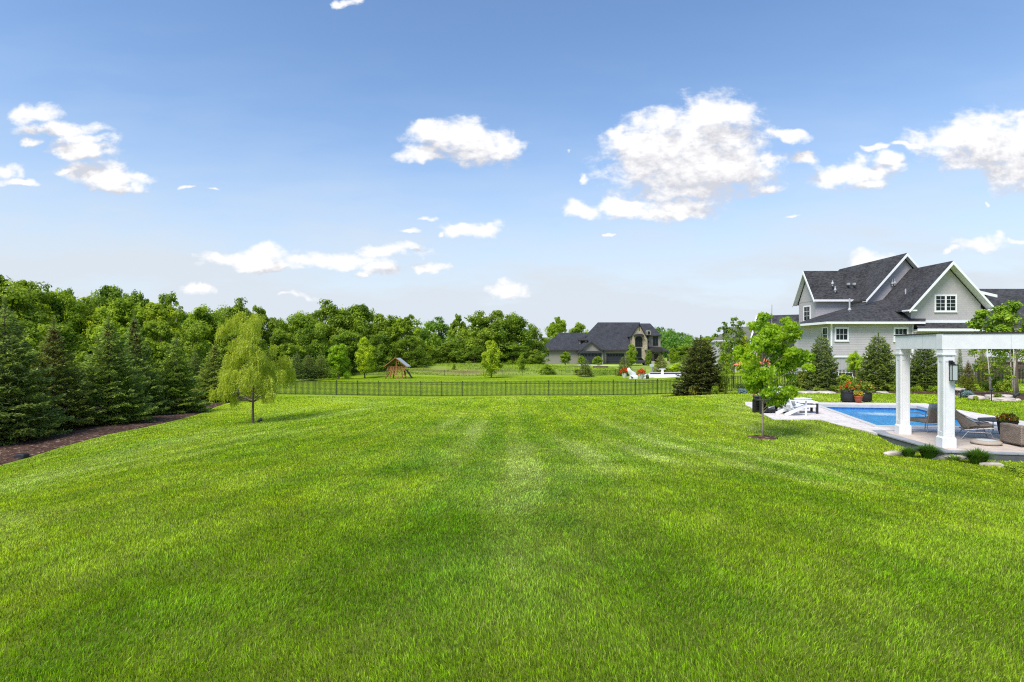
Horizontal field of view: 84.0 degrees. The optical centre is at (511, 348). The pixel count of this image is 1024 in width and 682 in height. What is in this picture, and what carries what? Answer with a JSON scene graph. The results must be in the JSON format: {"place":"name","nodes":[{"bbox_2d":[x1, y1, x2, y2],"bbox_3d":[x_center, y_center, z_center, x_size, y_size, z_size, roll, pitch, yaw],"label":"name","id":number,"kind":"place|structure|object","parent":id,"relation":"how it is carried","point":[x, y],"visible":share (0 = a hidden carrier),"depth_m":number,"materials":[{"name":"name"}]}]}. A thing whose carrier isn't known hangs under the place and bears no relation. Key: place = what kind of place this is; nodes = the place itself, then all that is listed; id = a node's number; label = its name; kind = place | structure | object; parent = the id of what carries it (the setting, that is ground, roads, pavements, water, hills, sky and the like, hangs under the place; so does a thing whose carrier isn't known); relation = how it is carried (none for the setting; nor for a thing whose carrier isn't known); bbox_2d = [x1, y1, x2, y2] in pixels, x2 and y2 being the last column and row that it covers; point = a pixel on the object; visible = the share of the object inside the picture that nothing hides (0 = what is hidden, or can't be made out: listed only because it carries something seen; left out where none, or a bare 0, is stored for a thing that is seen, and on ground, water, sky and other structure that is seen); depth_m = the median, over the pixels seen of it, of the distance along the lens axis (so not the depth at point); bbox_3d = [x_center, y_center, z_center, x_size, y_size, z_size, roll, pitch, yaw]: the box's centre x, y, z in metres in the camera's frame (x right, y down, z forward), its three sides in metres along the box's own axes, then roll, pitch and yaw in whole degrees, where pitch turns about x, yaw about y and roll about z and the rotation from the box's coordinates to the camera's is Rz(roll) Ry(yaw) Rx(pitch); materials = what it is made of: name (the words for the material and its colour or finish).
{"place":"outdoors","nodes":[
{"label":"outdoors","id":0,"kind":"place"},
{"bbox_2d":[0,357,1023,681],"bbox_3d":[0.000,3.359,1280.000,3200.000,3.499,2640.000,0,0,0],"label":"ground","id":1,"kind":"structure","parent":0,"point":[434,371],"depth_m":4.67,"materials":[{"name":"green plant"}]},
{"bbox_2d":[0,314,54,385],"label":"woodland tree","id":2,"kind":"object","parent":1,"relation":"on","point":[33,339],"visible":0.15,"depth_m":50.47,"materials":[{"name":"green plant"}]},
{"bbox_2d":[0,274,63,347],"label":"woodland tree","id":3,"kind":"object","parent":1,"relation":"on","point":[16,298],"visible":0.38,"depth_m":62.82,"materials":[{"name":"green plant"}]},
{"bbox_2d":[7,279,68,324],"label":"woodland tree","id":4,"kind":"object","parent":1,"relation":"on","point":[31,285],"visible":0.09,"depth_m":67.78,"materials":[{"name":"green plant"}]},
{"bbox_2d":[28,322,97,390],"bbox_3d":[-43.327,0.926,53.950,6.719,7.108,5.928,0,0,-17],"label":"woodland tree","id":5,"kind":"object","parent":1,"relation":"on","point":[77,343],"visible":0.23,"depth_m":54.37,"materials":[{"name":"green plant"}]},
{"bbox_2d":[42,287,85,354],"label":"woodland tree","id":6,"kind":"object","parent":1,"relation":"on","point":[60,303],"visible":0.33,"depth_m":69.67,"materials":[{"name":"green plant"}]},
{"bbox_2d":[63,297,107,353],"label":"woodland tree","id":7,"kind":"object","parent":1,"relation":"on","point":[89,314],"visible":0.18,"depth_m":72.06,"materials":[{"name":"green plant"}]},
{"bbox_2d":[87,285,128,308],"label":"woodland tree","id":8,"kind":"object","parent":1,"relation":"on","point":[107,294],"visible":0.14,"depth_m":95.08,"materials":[{"name":"green plant"}]},
{"bbox_2d":[87,327,142,384],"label":"woodland tree","id":9,"kind":"object","parent":1,"relation":"on","point":[120,330],"visible":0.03,"depth_m":59.48,"materials":[{"name":"green plant"}]},
{"bbox_2d":[81,297,157,353],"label":"woodland tree","id":10,"kind":"object","parent":1,"relation":"on","point":[120,311],"visible":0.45,"depth_m":70.76,"materials":[{"name":"green plant"}]},
{"bbox_2d":[0,395,256,464],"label":"mulch bed","id":11,"kind":"object","parent":1,"relation":"on","point":[33,447],"visible":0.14,"depth_m":21.09,"materials":[{"name":"brown soil"}]},
{"bbox_2d":[0,296,74,445],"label":"spruce tree","id":12,"kind":"object","parent":11,"relation":"on","point":[32,419],"visible":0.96,"depth_m":20.54,"materials":[{"name":"green plant"}]},
{"bbox_2d":[12,317,106,430],"bbox_3d":[-18.857,1.177,23.310,4.135,5.009,3.845,0,0,33],"label":"spruce tree","id":13,"kind":"object","parent":11,"relation":"on","point":[75,405],"visible":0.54,"depth_m":23.25,"materials":[{"name":"green plant"}]},
{"bbox_2d":[60,313,164,425],"bbox_3d":[-18.242,1.015,25.582,4.666,5.326,4.565,0,0,-36],"label":"spruce tree","id":14,"kind":"object","parent":11,"relation":"on","point":[123,408],"visible":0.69,"depth_m":25.30,"materials":[{"name":"green plant"}]},
{"bbox_2d":[100,310,173,414],"bbox_3d":[-19.196,0.907,28.945,3.574,5.869,3.843,0,0,-15],"label":"spruce tree","id":15,"kind":"object","parent":11,"relation":"on","point":[137,339],"visible":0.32,"depth_m":28.98,"materials":[{"name":"green plant"}]},
{"bbox_2d":[152,331,212,413],"bbox_3d":[-18.333,1.396,31.059,3.494,4.751,3.490,0,0,-31],"label":"spruce tree","id":16,"kind":"object","parent":11,"relation":"on","point":[184,384],"visible":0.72,"depth_m":30.74,"materials":[{"name":"green plant"}]},
{"bbox_2d":[179,349,205,396],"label":"spruce tree","id":17,"kind":"object","parent":11,"relation":"on","point":[195,362],"visible":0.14,"depth_m":42.88,"materials":[{"name":"green plant"}]},
{"bbox_2d":[190,340,244,403],"bbox_3d":[-19.748,1.582,38.031,4.101,4.379,4.192,0,0,45],"label":"spruce tree","id":18,"kind":"object","parent":11,"relation":"on","point":[207,379],"visible":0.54,"depth_m":37.56,"materials":[{"name":"green plant"}]},
{"bbox_2d":[124,289,149,322],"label":"woodland tree","id":19,"kind":"object","parent":1,"relation":"on","point":[136,298],"visible":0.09,"depth_m":93.42,"materials":[{"name":"green plant"}]},
{"bbox_2d":[137,302,188,351],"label":"woodland tree","id":20,"kind":"object","parent":1,"relation":"on","point":[157,311],"visible":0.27,"depth_m":73.15,"materials":[{"name":"green plant"}]},
{"bbox_2d":[137,319,198,381],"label":"woodland tree","id":21,"kind":"object","parent":1,"relation":"on","point":[165,334],"visible":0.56,"depth_m":65.04,"materials":[{"name":"green plant"}]},
{"bbox_2d":[158,290,186,327],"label":"woodland tree","id":22,"kind":"object","parent":1,"relation":"on","point":[167,299],"visible":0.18,"depth_m":91.64,"materials":[{"name":"green plant"}]},
{"bbox_2d":[177,323,222,376],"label":"woodland tree","id":23,"kind":"object","parent":1,"relation":"on","point":[195,333],"visible":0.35,"depth_m":67.20,"materials":[{"name":"green plant"}]},
{"bbox_2d":[180,304,229,356],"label":"woodland tree","id":24,"kind":"object","parent":1,"relation":"on","point":[203,316],"visible":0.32,"depth_m":81.44,"materials":[{"name":"green plant"}]},
{"bbox_2d":[216,297,265,357],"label":"woodland tree","id":25,"kind":"object","parent":1,"relation":"on","point":[228,311],"visible":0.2,"depth_m":91.07,"materials":[{"name":"green plant"}]},
{"bbox_2d":[212,329,270,377],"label":"woodland tree","id":26,"kind":"object","parent":1,"relation":"on","point":[222,346],"visible":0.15,"depth_m":77.02,"materials":[{"name":"green plant"}]},
{"bbox_2d":[206,309,296,422],"bbox_3d":[-11.488,0.827,25.229,3.516,5.165,3.314,0,0,0],"label":"willow tree","id":27,"kind":"object","parent":1,"relation":"on","point":[248,334],"visible":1,"depth_m":24.76,"materials":[{"name":"green plant"}]},
{"bbox_2d":[5,288,519,361],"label":"woodland interior","id":28,"kind":"object","parent":1,"relation":"on","point":[424,334],"visible":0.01,"depth_m":129.35,"materials":[{"name":"green plant"}]},
{"bbox_2d":[252,305,278,349],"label":"woodland tree","id":29,"kind":"object","parent":1,"relation":"on","point":[271,323],"visible":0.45,"depth_m":95.41,"materials":[{"name":"green plant"}]},
{"bbox_2d":[262,329,307,378],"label":"woodland tree","id":30,"kind":"object","parent":1,"relation":"on","point":[287,350],"visible":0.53,"depth_m":83.13,"materials":[{"name":"green plant"}]},
{"bbox_2d":[286,351,308,379],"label":"spruce tree","id":31,"kind":"object","parent":1,"relation":"on","point":[300,373],"visible":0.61,"depth_m":73.92,"materials":[{"name":"green plant"}]},
{"bbox_2d":[272,310,332,361],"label":"woodland tree","id":32,"kind":"object","parent":1,"relation":"on","point":[296,321],"visible":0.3,"depth_m":94.21,"materials":[{"name":"green plant"}]},
{"bbox_2d":[62,347,549,380],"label":"undergrowth","id":33,"kind":"object","parent":1,"relation":"on","point":[461,352],"visible":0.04,"depth_m":107.22,"materials":[{"name":"green plant"}]},
{"bbox_2d":[298,354,319,379],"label":"spruce tree","id":34,"kind":"object","parent":1,"relation":"on","point":[312,375],"visible":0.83,"depth_m":75.80,"materials":[{"name":"green plant"}]},
{"bbox_2d":[295,322,332,376],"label":"woodland tree","id":35,"kind":"object","parent":1,"relation":"on","point":[314,348],"visible":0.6,"depth_m":86.73,"materials":[{"name":"green plant"}]},
{"bbox_2d":[312,352,334,379],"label":"spruce tree","id":36,"kind":"object","parent":1,"relation":"on","point":[321,375],"visible":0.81,"depth_m":77.82,"materials":[{"name":"green plant"}]},
{"bbox_2d":[305,299,361,355],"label":"woodland tree","id":37,"kind":"object","parent":1,"relation":"on","point":[328,312],"visible":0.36,"depth_m":101.64,"materials":[{"name":"green plant"}]},
{"bbox_2d":[322,343,352,378],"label":"lawn tree","id":38,"kind":"object","parent":1,"relation":"on","point":[337,356],"visible":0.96,"depth_m":81.71,"materials":[{"name":"green plant"}]},
{"bbox_2d":[327,329,363,374],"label":"woodland tree","id":39,"kind":"object","parent":1,"relation":"on","point":[349,342],"visible":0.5,"depth_m":90.98,"materials":[{"name":"green plant"}]},
{"bbox_2d":[327,304,377,366],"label":"woodland tree","id":40,"kind":"object","parent":1,"relation":"on","point":[363,315],"visible":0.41,"depth_m":104.11,"materials":[{"name":"green plant"}]},
{"bbox_2d":[354,336,375,377],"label":"lawn tree","id":41,"kind":"object","parent":1,"relation":"on","point":[365,356],"visible":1,"depth_m":85.45,"materials":[{"name":"green plant"}]},
{"bbox_2d":[356,313,405,360],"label":"woodland tree","id":42,"kind":"object","parent":1,"relation":"on","point":[387,323],"visible":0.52,"depth_m":102.69,"materials":[{"name":"green plant"}]},
{"bbox_2d":[368,331,397,371],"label":"woodland tree","id":43,"kind":"object","parent":1,"relation":"on","point":[381,350],"visible":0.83,"depth_m":95.02,"materials":[{"name":"green plant"}]},
{"bbox_2d":[384,358,412,378],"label":"playset","id":44,"kind":"object","parent":1,"relation":"on","point":[391,362],"visible":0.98,"depth_m":83.53,"materials":[{"name":"brown wood"}]},
{"bbox_2d":[391,314,424,358],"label":"woodland tree","id":45,"kind":"object","parent":1,"relation":"on","point":[405,325],"visible":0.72,"depth_m":101.56,"materials":[{"name":"green plant"}]},
{"bbox_2d":[392,335,431,367],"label":"woodland tree","id":46,"kind":"object","parent":1,"relation":"on","point":[419,357],"visible":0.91,"depth_m":96.90,"materials":[{"name":"green plant"}]},
{"bbox_2d":[412,316,457,346],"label":"woodland tree","id":47,"kind":"object","parent":1,"relation":"on","point":[432,326],"visible":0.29,"depth_m":148.76,"materials":[{"name":"green plant"}]},
{"bbox_2d":[433,341,464,363],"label":"woodland tree","id":48,"kind":"object","parent":1,"relation":"on","point":[452,356],"visible":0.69,"depth_m":106.70,"materials":[{"name":"green plant"}]},
{"bbox_2d":[448,313,471,351],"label":"woodland tree","id":49,"kind":"object","parent":1,"relation":"on","point":[455,324],"visible":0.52,"depth_m":121.26,"materials":[{"name":"green plant"}]},
{"bbox_2d":[457,346,485,363],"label":"woodland tree","id":50,"kind":"object","parent":1,"relation":"on","point":[479,350],"visible":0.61,"depth_m":108.71,"materials":[{"name":"green plant"}]},
{"bbox_2d":[324,362,619,375],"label":"meadow grass","id":51,"kind":"structure","parent":1,"relation":"on","point":[601,372],"depth_m":97.35,"materials":[{"name":"green plant"}]},
{"bbox_2d":[455,310,514,360],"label":"woodland tree","id":52,"kind":"object","parent":1,"relation":"on","point":[481,333],"visible":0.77,"depth_m":113.27,"materials":[{"name":"green plant"}]},
{"bbox_2d":[480,340,502,377],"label":"lawn tree","id":53,"kind":"object","parent":1,"relation":"on","point":[489,356],"visible":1,"depth_m":85.49,"materials":[{"name":"green plant"}]},
{"bbox_2d":[366,369,634,375],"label":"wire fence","id":54,"kind":"object","parent":1,"relation":"on","point":[444,371],"visible":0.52,"depth_m":90.49,"materials":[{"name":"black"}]},
{"bbox_2d":[497,342,529,364],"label":"woodland tree","id":55,"kind":"object","parent":1,"relation":"on","point":[510,355],"visible":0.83,"depth_m":110.85,"materials":[{"name":"green plant"}]},
{"bbox_2d":[499,312,535,362],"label":"woodland tree","id":56,"kind":"object","parent":1,"relation":"on","point":[518,324],"visible":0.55,"depth_m":115.85,"materials":[{"name":"green plant"}]},
{"bbox_2d":[524,349,544,364],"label":"woodland tree","id":57,"kind":"object","parent":1,"relation":"on","point":[537,356],"visible":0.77,"depth_m":111.42,"materials":[{"name":"green plant"}]},
{"bbox_2d":[527,327,549,363],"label":"woodland tree","id":58,"kind":"object","parent":1,"relation":"on","point":[539,344],"visible":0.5,"depth_m":123.24,"materials":[{"name":"green plant"}]},
{"bbox_2d":[543,317,566,342],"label":"woodland tree","id":59,"kind":"object","parent":1,"relation":"on","point":[554,329],"visible":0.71,"depth_m":183.60,"materials":[{"name":"green plant"}]},
{"bbox_2d":[542,322,669,363],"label":"stone fronted house","id":60,"kind":"structure","parent":1,"relation":"on","point":[608,342],"depth_m":150.37,"materials":[{"name":"beige paint"}]},
{"bbox_2d":[221,369,1023,395],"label":"picket fence","id":61,"kind":"object","parent":1,"relation":"on","point":[421,386],"visible":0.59,"depth_m":48.23,"materials":[{"name":"black metal"}]},
{"bbox_2d":[626,344,637,365],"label":"woodland tree","id":62,"kind":"object","parent":1,"relation":"on","point":[631,356],"visible":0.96,"depth_m":133.53,"materials":[{"name":"green plant"}]},
{"bbox_2d":[644,372,703,377],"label":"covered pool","id":63,"kind":"structure","parent":1,"relation":"in","point":[659,375],"depth_m":85.43,"materials":[{"name":"plastic"}]},
{"bbox_2d":[655,327,714,357],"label":"distant woods","id":64,"kind":"object","parent":1,"relation":"on","point":[670,339],"visible":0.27,"depth_m":270.31,"materials":[{"name":"green plant"}]},
{"bbox_2d":[712,322,734,366],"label":"open tree","id":65,"kind":"object","parent":1,"relation":"on","point":[725,327],"visible":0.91,"depth_m":50.27,"materials":[{"name":"green plant"}]},
{"bbox_2d":[717,341,737,373],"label":"woodland tree","id":66,"kind":"object","parent":1,"relation":"on","point":[726,367],"visible":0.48,"depth_m":79.37,"materials":[{"name":"green plant"}]},
{"bbox_2d":[723,317,745,387],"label":"open tree","id":67,"kind":"object","parent":1,"relation":"on","point":[739,331],"visible":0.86,"depth_m":48.84,"materials":[{"name":"green plant"}]},
{"bbox_2d":[747,435,777,439],"bbox_3d":[7.488,2.647,17.000,0.920,0.100,0.920,0,0,0],"label":"mulch ring","id":68,"kind":"object","parent":1,"relation":"on","point":[767,437],"visible":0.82,"depth_m":16.84,"materials":[{"name":"brown wood"}]},
{"bbox_2d":[732,311,815,435],"bbox_3d":[7.819,0.844,17.035,2.319,3.905,1.818,0,0,0],"label":"young maple","id":69,"kind":"object","parent":68,"relation":"on","point":[768,342],"visible":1,"depth_m":16.68,"materials":[{"name":"green plant"}]},
{"bbox_2d":[667,387,1023,399],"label":"mulch bed","id":70,"kind":"object","parent":1,"relation":"on","point":[984,393],"visible":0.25,"depth_m":33.34,"materials":[{"name":"brown plant"}]},
{"bbox_2d":[671,335,724,394],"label":"spruce tree","id":71,"kind":"object","parent":70,"relation":"on","point":[705,382],"visible":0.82,"depth_m":42.85,"materials":[{"name":"green plant"}]},
{"bbox_2d":[802,333,842,390],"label":"spruce tree","id":72,"kind":"object","parent":70,"relation":"on","point":[825,368],"visible":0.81,"depth_m":37.62,"materials":[{"name":"green plant"}]},
{"bbox_2d":[853,332,895,390],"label":"spruce tree","id":73,"kind":"object","parent":70,"relation":"on","point":[883,367],"visible":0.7,"depth_m":35.80,"materials":[{"name":"green plant"}]},
{"bbox_2d":[910,349,936,390],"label":"spruce tree","id":74,"kind":"object","parent":70,"relation":"on","point":[926,360],"visible":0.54,"depth_m":35.66,"materials":[{"name":"green plant"}]},
{"bbox_2d":[966,349,1007,393],"bbox_3d":[26.051,0.991,31.131,1.778,3.389,1.621,0,0,27],"label":"birch clump","id":75,"kind":"object","parent":70,"relation":"on","point":[989,372],"visible":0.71,"depth_m":31.10,"materials":[{"name":"green plant"}]},
{"bbox_2d":[965,300,1023,392],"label":"broadleaf tree","id":76,"kind":"object","parent":70,"relation":"on","point":[1000,314],"visible":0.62,"depth_m":34.25,"materials":[{"name":"green plant"}]},
{"bbox_2d":[991,349,1023,396],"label":"birch clump","id":77,"kind":"object","parent":70,"relation":"on","point":[1010,359],"visible":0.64,"depth_m":29.73,"materials":[{"name":"green plant"}]},
{"bbox_2d":[837,381,858,402],"bbox_3d":[15.938,2.027,26.989,0.882,1.066,0.895,0,0,0],"label":"barrel planter","id":78,"kind":"object","parent":1,"relation":"on","point":[846,394],"visible":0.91,"depth_m":26.79,"materials":[{"name":"black metal"}]},
{"bbox_2d":[845,350,862,375],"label":"lawn tree","id":79,"kind":"object","parent":1,"relation":"on","point":[853,361],"visible":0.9,"depth_m":45.89,"materials":[{"name":"green plant"}]},
{"bbox_2d":[855,380,874,401],"bbox_3d":[16.932,2.030,27.343,0.874,1.059,0.856,0,0,37],"label":"barrel planter","id":80,"kind":"object","parent":1,"relation":"on","point":[866,388],"visible":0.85,"depth_m":27.09,"materials":[{"name":"black metal"}]},
{"bbox_2d":[745,402,1023,434],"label":"pool deck","id":81,"kind":"structure","parent":1,"relation":"on","point":[825,415],"depth_m":20.77,"materials":[{"name":"grey concrete"}]},
{"bbox_2d":[775,386,809,415],"bbox_3d":[10.615,1.963,21.601,0.984,1.126,0.780,0,0,-10],"label":"adirondack chair","id":82,"kind":"object","parent":81,"relation":"on","point":[794,409],"visible":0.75,"depth_m":21.36,"materials":[{"name":"white paint"}]},
{"bbox_2d":[818,404,997,428],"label":"swimming pool","id":83,"kind":"structure","parent":81,"relation":"in","point":[877,415],"depth_m":23.33,"materials":[{"name":"liquid"}]},
{"bbox_2d":[910,403,936,432],"bbox_3d":[12.547,2.051,17.209,0.748,0.875,0.770,0,0,-12],"label":"woven armchair","id":84,"kind":"object","parent":81,"relation":"on","point":[931,412],"visible":0.54,"depth_m":16.87,"materials":[{"name":"grey wicker"}]},
{"bbox_2d":[750,253,1023,377],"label":"grey house","id":85,"kind":"structure","parent":1,"relation":"on","point":[847,311],"depth_m":51.04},
{"bbox_2d":[834,327,849,341],"bbox_3d":[28.948,-1.276,49.953,1.302,1.263,0.105,0,0,0],"label":"window","id":86,"kind":"structure","parent":85,"relation":"in","point":[841,334],"depth_m":49.98,"materials":[{"name":"white paint"}]},
{"bbox_2d":[934,295,956,311],"bbox_3d":[38.054,-3.993,49.923,2.022,1.567,0.105,0,0,0],"label":"window","id":87,"kind":"structure","parent":85,"relation":"in","point":[942,303],"depth_m":49.94,"materials":[{"name":"white paint"}]},
{"bbox_2d":[914,443,946,458],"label":"ornamental grass","id":88,"kind":"object","parent":1,"relation":"on","point":[930,451],"depth_m":13.77,"materials":[{"name":"green plant"}]},
{"bbox_2d":[873,430,1023,454],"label":"pergola floor border","id":89,"kind":"object","parent":1,"relation":"on","point":[883,433],"visible":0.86,"depth_m":15.44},
{"bbox_2d":[877,434,1023,461],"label":"floor riser","id":90,"kind":"object","parent":1,"relation":"on","point":[1001,457],"visible":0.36,"depth_m":13.78,"materials":[{"name":"grey stone"}]},
{"bbox_2d":[886,431,1023,452],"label":"pergola floor","id":91,"kind":"structure","parent":1,"relation":"on","point":[964,443],"depth_m":15.31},
{"bbox_2d":[894,332,1023,447],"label":"white pergola","id":92,"kind":"object","parent":91,"relation":"on","point":[945,344],"visible":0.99,"depth_m":14.34,"materials":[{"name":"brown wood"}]},
{"bbox_2d":[949,360,958,380],"bbox_3d":[11.011,0.542,14.197,0.140,0.510,0.172,0,0,12],"label":"wall lantern","id":93,"kind":"object","parent":92,"relation":"attached to","point":[953,371],"depth_m":14.13,"materials":[{"name":"black metal"}]},
{"bbox_2d":[955,409,995,439],"bbox_3d":[12.796,2.030,15.926,0.998,0.929,0.888,0,0,28],"label":"rope lounge chair","id":94,"kind":"object","parent":91,"relation":"on","point":[965,422],"visible":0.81,"depth_m":15.69,"materials":[{"name":"beige fabric"}]},
{"bbox_2d":[970,438,1002,445],"bbox_3d":[12.382,2.422,14.861,0.670,0.132,0.670,0,0,0],"label":"round pouf","id":95,"kind":"object","parent":91,"relation":"on","point":[985,442],"visible":1,"depth_m":14.68,"materials":[{"name":"fabric"}]},
{"bbox_2d":[995,412,1019,433],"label":"potted flowers","id":96,"kind":"object","parent":91,"relation":"on","point":[1012,418],"visible":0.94,"depth_m":15.52,"materials":[{"name":"green plant"}]},
{"bbox_2d":[1000,423,1023,446],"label":"wicker sofa","id":97,"kind":"object","parent":91,"relation":"on","point":[1011,433],"visible":0.93,"depth_m":14.63,"materials":[{"name":"grey wicker"}]},
{"bbox_2d":[958,362,978,390],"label":"pine","id":98,"kind":"object","parent":1,"relation":"on","point":[965,373],"visible":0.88,"depth_m":36.91,"materials":[{"name":"green plant"}]},
{"bbox_2d":[957,448,994,464],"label":"ornamental grass","id":99,"kind":"object","parent":1,"relation":"on","point":[977,456],"depth_m":13.15,"materials":[{"name":"green plant"}]},
{"bbox_2d":[977,361,1023,378],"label":"retaining wall","id":100,"kind":"structure","parent":1,"relation":"on","point":[1020,365],"depth_m":48.60,"materials":[{"name":"grey stone"}]},
{"bbox_2d":[0,0,1023,345],"label":"sky","id":101,"kind":"structure","parent":0,"point":[679,165],"materials":[{"name":"blue"}]},
{"bbox_2d":[710,327,755,371],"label":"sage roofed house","id":102,"kind":"structure","parent":0,"point":[720,336],"depth_m":96.00,"materials":[{"name":"grey"}]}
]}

